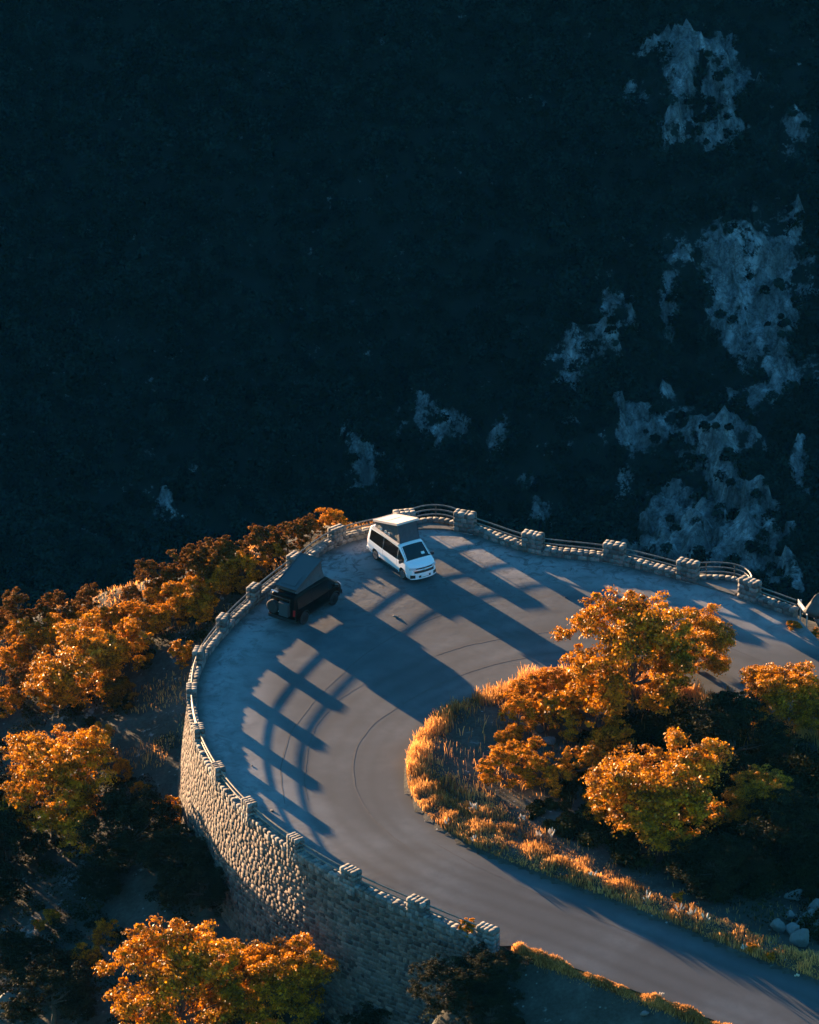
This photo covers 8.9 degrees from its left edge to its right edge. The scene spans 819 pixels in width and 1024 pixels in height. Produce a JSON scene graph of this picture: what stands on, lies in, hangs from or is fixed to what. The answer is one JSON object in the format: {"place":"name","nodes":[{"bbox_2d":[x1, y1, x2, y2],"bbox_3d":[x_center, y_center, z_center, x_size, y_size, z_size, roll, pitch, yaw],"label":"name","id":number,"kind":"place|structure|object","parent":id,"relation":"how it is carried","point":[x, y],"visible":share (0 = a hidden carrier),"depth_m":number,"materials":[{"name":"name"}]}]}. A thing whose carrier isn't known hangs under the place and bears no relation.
{"place":"outdoors","nodes":[
{"label":"outdoors","id":0,"kind":"place"},
{"bbox_2d":[0,0,818,1023],"bbox_3d":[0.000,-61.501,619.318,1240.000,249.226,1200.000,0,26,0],"label":"hillside terrain","id":1,"kind":"structure","parent":0,"point":[762,246],"depth_m":772.06,"materials":[{"name":"plant"}]},
{"bbox_2d":[0,854,25,912],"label":"oak tree","id":2,"kind":"object","parent":1,"relation":"on","point":[7,886],"visible":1,"depth_m":291.21,"materials":[{"name":"green plant"}]},
{"bbox_2d":[0,685,26,717],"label":"shrub","id":3,"kind":"object","parent":1,"relation":"on","point":[11,698],"visible":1,"depth_m":306.96,"materials":[{"name":"orange plant"}]},
{"bbox_2d":[0,643,28,669],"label":"shrub","id":4,"kind":"object","parent":1,"relation":"on","point":[6,653],"visible":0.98,"depth_m":310.65,"materials":[{"name":"orange plant"}]},
{"bbox_2d":[0,586,31,630],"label":"juniper","id":5,"kind":"object","parent":1,"relation":"on","point":[8,609],"visible":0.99,"depth_m":313.45,"materials":[{"name":"brown plant"}]},
{"bbox_2d":[4,662,41,703],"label":"juniper","id":6,"kind":"object","parent":1,"relation":"on","point":[14,681],"visible":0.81,"depth_m":307.17,"materials":[{"name":"brown plant"}]},
{"bbox_2d":[2,617,44,649],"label":"shrub","id":7,"kind":"object","parent":1,"relation":"on","point":[21,626],"visible":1,"depth_m":311.98,"materials":[{"name":"orange plant"}]},
{"bbox_2d":[0,792,51,865],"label":"oak tree","id":8,"kind":"object","parent":1,"relation":"on","point":[17,833],"visible":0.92,"depth_m":293.82,"materials":[{"name":"green plant"}]},
{"bbox_2d":[0,929,55,978],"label":"oak tree","id":9,"kind":"object","parent":1,"relation":"on","point":[18,942],"visible":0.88,"depth_m":286.90,"materials":[{"name":"green plant"}]},
{"bbox_2d":[14,627,53,659],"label":"shrub","id":10,"kind":"object","parent":1,"relation":"on","point":[20,641],"visible":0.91,"depth_m":311.08,"materials":[{"name":"orange plant"}]},
{"bbox_2d":[26,607,48,630],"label":"juniper","id":11,"kind":"object","parent":1,"relation":"on","point":[36,612],"visible":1,"depth_m":313.05,"materials":[{"name":"brown plant"}]},
{"bbox_2d":[0,948,101,1023],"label":"oak tree","id":12,"kind":"object","parent":1,"relation":"on","point":[60,973],"visible":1,"depth_m":281.22,"materials":[{"name":"green plant"}]},
{"bbox_2d":[35,589,68,619],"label":"juniper","id":13,"kind":"object","parent":1,"relation":"on","point":[50,598],"visible":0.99,"depth_m":313.61,"materials":[{"name":"brown plant"}]},
{"bbox_2d":[43,908,61,924],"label":"shrub","id":14,"kind":"object","parent":1,"relation":"on","point":[52,914],"visible":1,"depth_m":290.08,"materials":[{"name":"green plant"}]},
{"bbox_2d":[40,612,70,644],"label":"shrub","id":15,"kind":"object","parent":1,"relation":"on","point":[51,618],"visible":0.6,"depth_m":311.33,"materials":[{"name":"orange plant"}]},
{"bbox_2d":[36,691,79,716],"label":"shrub","id":16,"kind":"object","parent":1,"relation":"on","point":[57,704],"visible":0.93,"depth_m":305.90,"materials":[{"name":"orange plant"}]},
{"bbox_2d":[0,724,118,857],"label":"oak tree","id":17,"kind":"object","parent":1,"relation":"on","point":[57,760],"visible":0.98,"depth_m":293.07,"materials":[{"name":"orange plant"}]},
{"bbox_2d":[18,613,130,707],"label":"oak tree","id":18,"kind":"object","parent":1,"relation":"on","point":[98,654],"visible":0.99,"depth_m":304.48,"materials":[{"name":"orange plant"}]},
{"bbox_2d":[62,607,94,631],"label":"shrub","id":19,"kind":"object","parent":1,"relation":"on","point":[78,614],"visible":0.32,"depth_m":311.53,"materials":[{"name":"orange plant"}]},
{"bbox_2d":[67,582,99,617],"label":"juniper","id":20,"kind":"object","parent":1,"relation":"on","point":[83,593],"visible":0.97,"depth_m":311.98,"materials":[{"name":"brown plant"}]},
{"bbox_2d":[69,942,102,970],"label":"shrub","id":21,"kind":"object","parent":1,"relation":"on","point":[90,956],"visible":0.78,"depth_m":285.80,"materials":[{"name":"green plant"}]},
{"bbox_2d":[70,721,116,763],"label":"oak tree","id":22,"kind":"object","parent":1,"relation":"on","point":[110,730],"visible":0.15,"depth_m":300.39,"materials":[{"name":"orange plant"}]},
{"bbox_2d":[67,861,128,900],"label":"oak tree","id":23,"kind":"object","parent":1,"relation":"on","point":[88,873],"visible":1,"depth_m":290.30,"materials":[{"name":"green plant"}]},
{"bbox_2d":[90,917,119,946],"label":"shrub","id":24,"kind":"object","parent":1,"relation":"on","point":[97,940],"visible":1,"depth_m":286.70,"materials":[{"name":"green plant"}]},
{"bbox_2d":[88,606,128,632],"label":"shrub","id":25,"kind":"object","parent":1,"relation":"on","point":[104,614],"visible":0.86,"depth_m":310.11,"materials":[{"name":"orange plant"}]},
{"bbox_2d":[100,675,138,712],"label":"juniper","id":26,"kind":"object","parent":1,"relation":"on","point":[124,682],"visible":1,"depth_m":303.60,"materials":[{"name":"green plant"}]},
{"bbox_2d":[109,757,133,782],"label":"shrub","id":27,"kind":"object","parent":1,"relation":"on","point":[118,768],"visible":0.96,"depth_m":297.92,"materials":[{"name":"brown plant"}]},
{"bbox_2d":[70,782,186,873],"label":"oak tree","id":28,"kind":"object","parent":1,"relation":"on","point":[132,811],"visible":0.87,"depth_m":290.11,"materials":[{"name":"green plant"}]},
{"bbox_2d":[105,617,154,671],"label":"shrub","id":29,"kind":"object","parent":1,"relation":"on","point":[128,630],"visible":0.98,"depth_m":306.13,"materials":[{"name":"orange plant"}]},
{"bbox_2d":[109,598,151,630],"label":"shrub","id":30,"kind":"object","parent":1,"relation":"on","point":[130,606],"visible":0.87,"depth_m":309.90,"materials":[{"name":"orange plant"}]},
{"bbox_2d":[120,583,142,606],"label":"juniper","id":31,"kind":"object","parent":1,"relation":"on","point":[130,595],"visible":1,"depth_m":312.06,"materials":[{"name":"brown plant"}]},
{"bbox_2d":[130,558,162,603],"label":"juniper","id":32,"kind":"object","parent":1,"relation":"on","point":[142,567],"visible":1,"depth_m":312.22,"materials":[{"name":"brown plant"}]},
{"bbox_2d":[136,602,170,634],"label":"shrub","id":33,"kind":"object","parent":1,"relation":"on","point":[151,623],"visible":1,"depth_m":308.74,"materials":[{"name":"orange plant"}]},
{"bbox_2d":[141,586,172,606],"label":"shrub","id":34,"kind":"object","parent":1,"relation":"on","point":[155,595],"visible":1,"depth_m":310.71,"materials":[{"name":"orange plant"}]},
{"bbox_2d":[150,795,181,824],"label":"shrub","id":35,"kind":"object","parent":1,"relation":"on","point":[170,797],"visible":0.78,"depth_m":292.83,"materials":[{"name":"brown plant"}]},
{"bbox_2d":[121,824,211,894],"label":"oak tree","id":36,"kind":"object","parent":1,"relation":"on","point":[179,846],"visible":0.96,"depth_m":286.81,"materials":[{"name":"green plant"}]},
{"bbox_2d":[155,562,181,586],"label":"juniper","id":37,"kind":"object","parent":1,"relation":"on","point":[161,572],"visible":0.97,"depth_m":311.83,"materials":[{"name":"brown plant"}]},
{"bbox_2d":[149,595,191,627],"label":"shrub","id":38,"kind":"object","parent":1,"relation":"on","point":[176,611],"visible":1,"depth_m":308.78,"materials":[{"name":"orange plant"}]},
{"bbox_2d":[91,915,254,1023],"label":"oak tree","id":39,"kind":"object","parent":1,"relation":"on","point":[191,969],"visible":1,"depth_m":273.96,"materials":[{"name":"orange plant"}]},
{"bbox_2d":[167,639,193,668],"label":"shrub","id":40,"kind":"object","parent":1,"relation":"on","point":[183,655],"visible":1,"depth_m":305.25,"materials":[{"name":"orange plant"}]},
{"bbox_2d":[162,543,205,586],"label":"juniper","id":41,"kind":"object","parent":1,"relation":"on","point":[187,550],"visible":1,"depth_m":311.45,"materials":[{"name":"brown plant"}]},
{"bbox_2d":[161,574,210,607],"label":"shrub","id":42,"kind":"object","parent":1,"relation":"on","point":[189,580],"visible":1,"depth_m":309.86,"materials":[{"name":"orange plant"}]},
{"bbox_2d":[0,521,372,769],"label":"hill grass","id":43,"kind":"structure","parent":1,"relation":"on","point":[157,685],"depth_m":305.10,"materials":[{"name":"plant"}]},
{"bbox_2d":[155,856,229,916],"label":"oak tree","id":44,"kind":"object","parent":1,"relation":"on","point":[176,895],"visible":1,"depth_m":284.79,"materials":[{"name":"green plant"}]},
{"bbox_2d":[177,591,219,625],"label":"shrub","id":45,"kind":"object","parent":1,"relation":"on","point":[206,608],"visible":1,"depth_m":308.32,"materials":[{"name":"green plant"}]},
{"bbox_2d":[184,541,230,582],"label":"juniper","id":46,"kind":"object","parent":1,"relation":"on","point":[206,570],"visible":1,"depth_m":310.60,"materials":[{"name":"brown plant"}]},
{"bbox_2d":[202,573,235,597],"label":"shrub","id":47,"kind":"object","parent":1,"relation":"on","point":[218,583],"visible":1,"depth_m":309.65,"materials":[{"name":"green plant"}]},
{"bbox_2d":[204,535,234,568],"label":"juniper","id":48,"kind":"object","parent":1,"relation":"on","point":[209,542],"visible":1,"depth_m":311.80,"materials":[{"name":"orange plant"}]},
{"bbox_2d":[210,560,242,591],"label":"shrub","id":49,"kind":"object","parent":1,"relation":"on","point":[222,571],"visible":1,"depth_m":309.98,"materials":[{"name":"green plant"}]},
{"bbox_2d":[217,539,249,574],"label":"juniper","id":50,"kind":"object","parent":1,"relation":"on","point":[230,547],"visible":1,"depth_m":311.26,"materials":[{"name":"green plant"}]},
{"bbox_2d":[224,549,263,586],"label":"shrub","id":51,"kind":"object","parent":1,"relation":"on","point":[253,575],"visible":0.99,"depth_m":310.15,"materials":[{"name":"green plant"}]},
{"bbox_2d":[243,523,280,564],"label":"juniper","id":52,"kind":"object","parent":1,"relation":"on","point":[255,536],"visible":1,"depth_m":311.95,"materials":[{"name":"orange plant"}]},
{"bbox_2d":[0,524,525,1023],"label":"scrub","id":53,"kind":"object","parent":1,"relation":"on","point":[196,636],"visible":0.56,"depth_m":293.62,"materials":[{"name":"orange plant"}]},
{"bbox_2d":[259,538,286,568],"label":"shrub","id":54,"kind":"object","parent":1,"relation":"on","point":[265,563],"visible":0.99,"depth_m":311.64,"materials":[{"name":"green plant"}]},
{"bbox_2d":[220,931,340,1023],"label":"oak tree","id":55,"kind":"object","parent":1,"relation":"on","point":[268,968],"visible":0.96,"depth_m":275.56,"materials":[{"name":"orange plant"}]},
{"bbox_2d":[270,520,307,553],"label":"juniper","id":56,"kind":"object","parent":1,"relation":"on","point":[288,528],"visible":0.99,"depth_m":312.42,"materials":[{"name":"orange plant"}]},
{"bbox_2d":[293,513,325,545],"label":"juniper","id":57,"kind":"object","parent":1,"relation":"on","point":[313,524],"visible":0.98,"depth_m":313.15,"materials":[{"name":"plant"}]},
{"bbox_2d":[313,507,348,530],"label":"shrub","id":58,"kind":"object","parent":1,"relation":"on","point":[329,514],"visible":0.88,"depth_m":314.31,"materials":[{"name":"orange plant"}]},
{"bbox_2d":[337,1001,391,1023],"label":"oak tree","id":59,"kind":"object","parent":1,"relation":"on","point":[370,1017],"visible":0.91,"depth_m":275.24,"materials":[{"name":"green plant"}]},
{"bbox_2d":[0,0,818,621],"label":"valley forest","id":60,"kind":"object","parent":1,"relation":"on","point":[158,542],"visible":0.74,"depth_m":777.14,"materials":[{"name":"green plant"}]},
{"bbox_2d":[406,953,494,1017],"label":"oak tree","id":61,"kind":"object","parent":1,"relation":"on","point":[442,971],"visible":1,"depth_m":267.80,"materials":[{"name":"green plant"}]},
{"bbox_2d":[177,525,737,1023],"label":"retaining wall","id":62,"kind":"structure","parent":1,"relation":"on","point":[373,949],"depth_m":277.79,"materials":[{"name":"stone"}]},
{"bbox_2d":[186,504,798,952],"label":"stone parapet","id":63,"kind":"structure","parent":62,"relation":"on","point":[412,908],"depth_m":301.79,"materials":[{"name":"stone"}]},
{"bbox_2d":[458,918,475,940],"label":"shrub","id":64,"kind":"object","parent":1,"relation":"on","point":[465,928],"visible":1,"depth_m":270.56,"materials":[{"name":"orange plant"}]},
{"bbox_2d":[452,984,524,1023],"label":"oak tree","id":65,"kind":"object","parent":1,"relation":"on","point":[491,1000],"visible":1,"depth_m":266.87,"materials":[{"name":"green plant"}]},
{"bbox_2d":[453,942,533,994],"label":"oak tree","id":66,"kind":"object","parent":1,"relation":"on","point":[493,963],"visible":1,"depth_m":267.75,"materials":[{"name":"green plant"}]},
{"bbox_2d":[475,742,529,788],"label":"shrub","id":67,"kind":"object","parent":1,"relation":"on","point":[499,756],"visible":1,"depth_m":284.60,"materials":[{"name":"orange plant"}]},
{"bbox_2d":[493,723,524,745],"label":"shrub","id":68,"kind":"object","parent":1,"relation":"on","point":[515,731],"visible":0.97,"depth_m":288.59,"materials":[{"name":"orange plant"}]},
{"bbox_2d":[496,691,541,731],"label":"shrub","id":69,"kind":"object","parent":1,"relation":"on","point":[518,704],"visible":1,"depth_m":289.99,"materials":[{"name":"orange plant"}]},
{"bbox_2d":[505,736,546,766],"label":"shrub","id":70,"kind":"object","parent":1,"relation":"on","point":[531,743],"visible":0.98,"depth_m":286.54,"materials":[{"name":"orange plant"}]},
{"bbox_2d":[508,670,545,696],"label":"shrub","id":71,"kind":"object","parent":1,"relation":"on","point":[520,685],"visible":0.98,"depth_m":293.20,"materials":[{"name":"orange plant"}]},
{"bbox_2d":[518,750,558,789],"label":"shrub","id":72,"kind":"object","parent":1,"relation":"on","point":[535,760],"visible":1,"depth_m":284.48,"materials":[{"name":"orange plant"}]},
{"bbox_2d":[521,692,561,722],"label":"shrub","id":73,"kind":"object","parent":1,"relation":"on","point":[534,698],"visible":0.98,"depth_m":291.37,"materials":[{"name":"orange plant"}]},
{"bbox_2d":[538,666,569,695],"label":"shrub","id":74,"kind":"object","parent":1,"relation":"on","point":[557,683],"visible":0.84,"depth_m":293.28,"materials":[{"name":"orange plant"}]},
{"bbox_2d":[541,761,574,797],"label":"shrub","id":75,"kind":"object","parent":1,"relation":"on","point":[550,772],"visible":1,"depth_m":283.97,"materials":[{"name":"orange plant"}]},
{"bbox_2d":[533,689,589,741],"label":"shrub","id":76,"kind":"object","parent":1,"relation":"on","point":[549,706],"visible":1,"depth_m":289.51,"materials":[{"name":"orange plant"}]},
{"bbox_2d":[552,667,596,698],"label":"shrub","id":77,"kind":"object","parent":1,"relation":"on","point":[566,677],"visible":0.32,"depth_m":293.25,"materials":[{"name":"orange plant"}]},
{"bbox_2d":[557,739,609,780],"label":"shrub","id":78,"kind":"object","parent":1,"relation":"on","point":[594,753],"visible":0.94,"depth_m":285.48,"materials":[{"name":"orange plant"}]},
{"bbox_2d":[559,678,627,728],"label":"shrub","id":79,"kind":"object","parent":1,"relation":"on","point":[571,683],"visible":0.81,"depth_m":290.99,"materials":[{"name":"orange plant"}]},
{"bbox_2d":[582,792,612,823],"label":"shrub","id":80,"kind":"object","parent":1,"relation":"on","point":[598,816],"visible":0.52,"depth_m":281.07,"materials":[{"name":"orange plant"}]},
{"bbox_2d":[584,712,635,751],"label":"shrub","id":81,"kind":"object","parent":1,"relation":"on","point":[606,734],"visible":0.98,"depth_m":288.09,"materials":[{"name":"green plant"}]},
{"bbox_2d":[405,662,818,979],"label":"verge grass","id":82,"kind":"structure","parent":1,"relation":"on","point":[420,745],"depth_m":281.11,"materials":[{"name":"plant"}]},
{"bbox_2d":[549,584,711,727],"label":"oak tree","id":83,"kind":"object","parent":1,"relation":"on","point":[643,629],"visible":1,"depth_m":288.99,"materials":[{"name":"orange plant"}]},
{"bbox_2d":[578,726,738,855],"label":"oak tree","id":84,"kind":"object","parent":1,"relation":"on","point":[615,783],"visible":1,"depth_m":277.93,"materials":[{"name":"orange plant"}]},
{"bbox_2d":[525,691,818,942],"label":"undergrowth","id":85,"kind":"object","parent":1,"relation":"on","point":[573,825],"visible":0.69,"depth_m":280.73,"materials":[{"name":"green plant"}]},
{"bbox_2d":[657,603,737,676],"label":"oak tree","id":86,"kind":"object","parent":1,"relation":"on","point":[716,638],"visible":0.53,"depth_m":295.74,"materials":[{"name":"orange plant"}]},
{"bbox_2d":[682,690,798,779],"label":"oak tree","id":87,"kind":"object","parent":1,"relation":"on","point":[733,719],"visible":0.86,"depth_m":285.29,"materials":[{"name":"green plant"}]},
{"bbox_2d":[720,763,800,827],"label":"oak tree","id":88,"kind":"object","parent":1,"relation":"on","point":[764,780],"visible":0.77,"depth_m":280.71,"materials":[{"name":"green plant"}]},
{"bbox_2d":[734,779,818,868],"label":"oak tree","id":89,"kind":"object","parent":1,"relation":"on","point":[800,816],"visible":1,"depth_m":277.38,"materials":[{"name":"green plant"}]},
{"bbox_2d":[770,918,785,933],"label":"boulder","id":90,"kind":"object","parent":1,"relation":"on","point":[778,925],"visible":1,"depth_m":271.55,"materials":[{"name":"stone"}]},
{"bbox_2d":[739,660,818,733],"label":"oak tree","id":91,"kind":"object","parent":1,"relation":"on","point":[779,688],"visible":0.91,"depth_m":289.20,"materials":[{"name":"orange plant"}]},
{"bbox_2d":[789,928,808,946],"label":"boulder","id":92,"kind":"object","parent":1,"relation":"on","point":[799,938],"visible":1,"depth_m":270.37,"materials":[{"name":"stone"}]},
{"bbox_2d":[791,683,818,729],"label":"oak tree","id":93,"kind":"object","parent":1,"relation":"on","point":[806,711],"visible":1,"depth_m":288.97,"materials":[{"name":"green plant"}]},
{"bbox_2d":[802,593,818,618],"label":"roadside rock","id":94,"kind":"object","parent":1,"relation":"on","point":[811,609],"visible":1,"depth_m":301.11,"materials":[{"name":"stone"}]},
{"bbox_2d":[197,522,818,1023],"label":"road","id":95,"kind":"structure","parent":0,"point":[265,678],"depth_m":293.20,"materials":[{"name":"asphalt"}]},
{"bbox_2d":[267,553,341,624],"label":"black campervan","id":96,"kind":"object","parent":95,"relation":"on","point":[303,589],"visible":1,"depth_m":301.93,"materials":[{"name":"black paint"}]},
{"bbox_2d":[297,589,312,609],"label":"side window","id":97,"kind":"structure","parent":96,"relation":"in","point":[306,598],"depth_m":301.70,"materials":[{"name":"black glass"}]},
{"bbox_2d":[311,579,328,600],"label":"side window","id":98,"kind":"structure","parent":96,"relation":"in","point":[321,588],"depth_m":302.81,"materials":[{"name":"black glass"}]},
{"bbox_2d":[304,681,367,799],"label":"road seam","id":99,"kind":"object","parent":95,"relation":"on","point":[317,723],"visible":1,"depth_m":290.19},
{"bbox_2d":[280,600,494,802],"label":"road seam","id":100,"kind":"object","parent":95,"relation":"on","point":[330,684],"visible":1,"depth_m":294.89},
{"bbox_2d":[367,513,435,579],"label":"white campervan","id":101,"kind":"object","parent":95,"relation":"on","point":[395,541],"visible":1,"depth_m":307.48,"materials":[{"name":"white paint"}]},
{"bbox_2d":[369,529,383,547],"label":"side window","id":102,"kind":"structure","parent":101,"relation":"in","point":[378,539],"depth_m":309.01,"materials":[{"name":"black glass"}]},
{"bbox_2d":[383,537,398,558],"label":"side window","id":103,"kind":"structure","parent":101,"relation":"in","point":[388,546],"depth_m":307.88,"materials":[{"name":"black glass"}]},
{"bbox_2d":[352,647,590,854],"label":"road seam","id":104,"kind":"object","parent":95,"relation":"on","point":[353,776],"visible":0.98,"depth_m":290.66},
{"bbox_2d":[433,842,695,959],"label":"road seam","id":105,"kind":"object","parent":95,"relation":"on","point":[564,904],"visible":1,"depth_m":273.88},
{"bbox_2d":[511,942,731,1023],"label":"bank grass","id":106,"kind":"structure","parent":0,"point":[689,1013],"depth_m":267.09,"materials":[{"name":"plant"}]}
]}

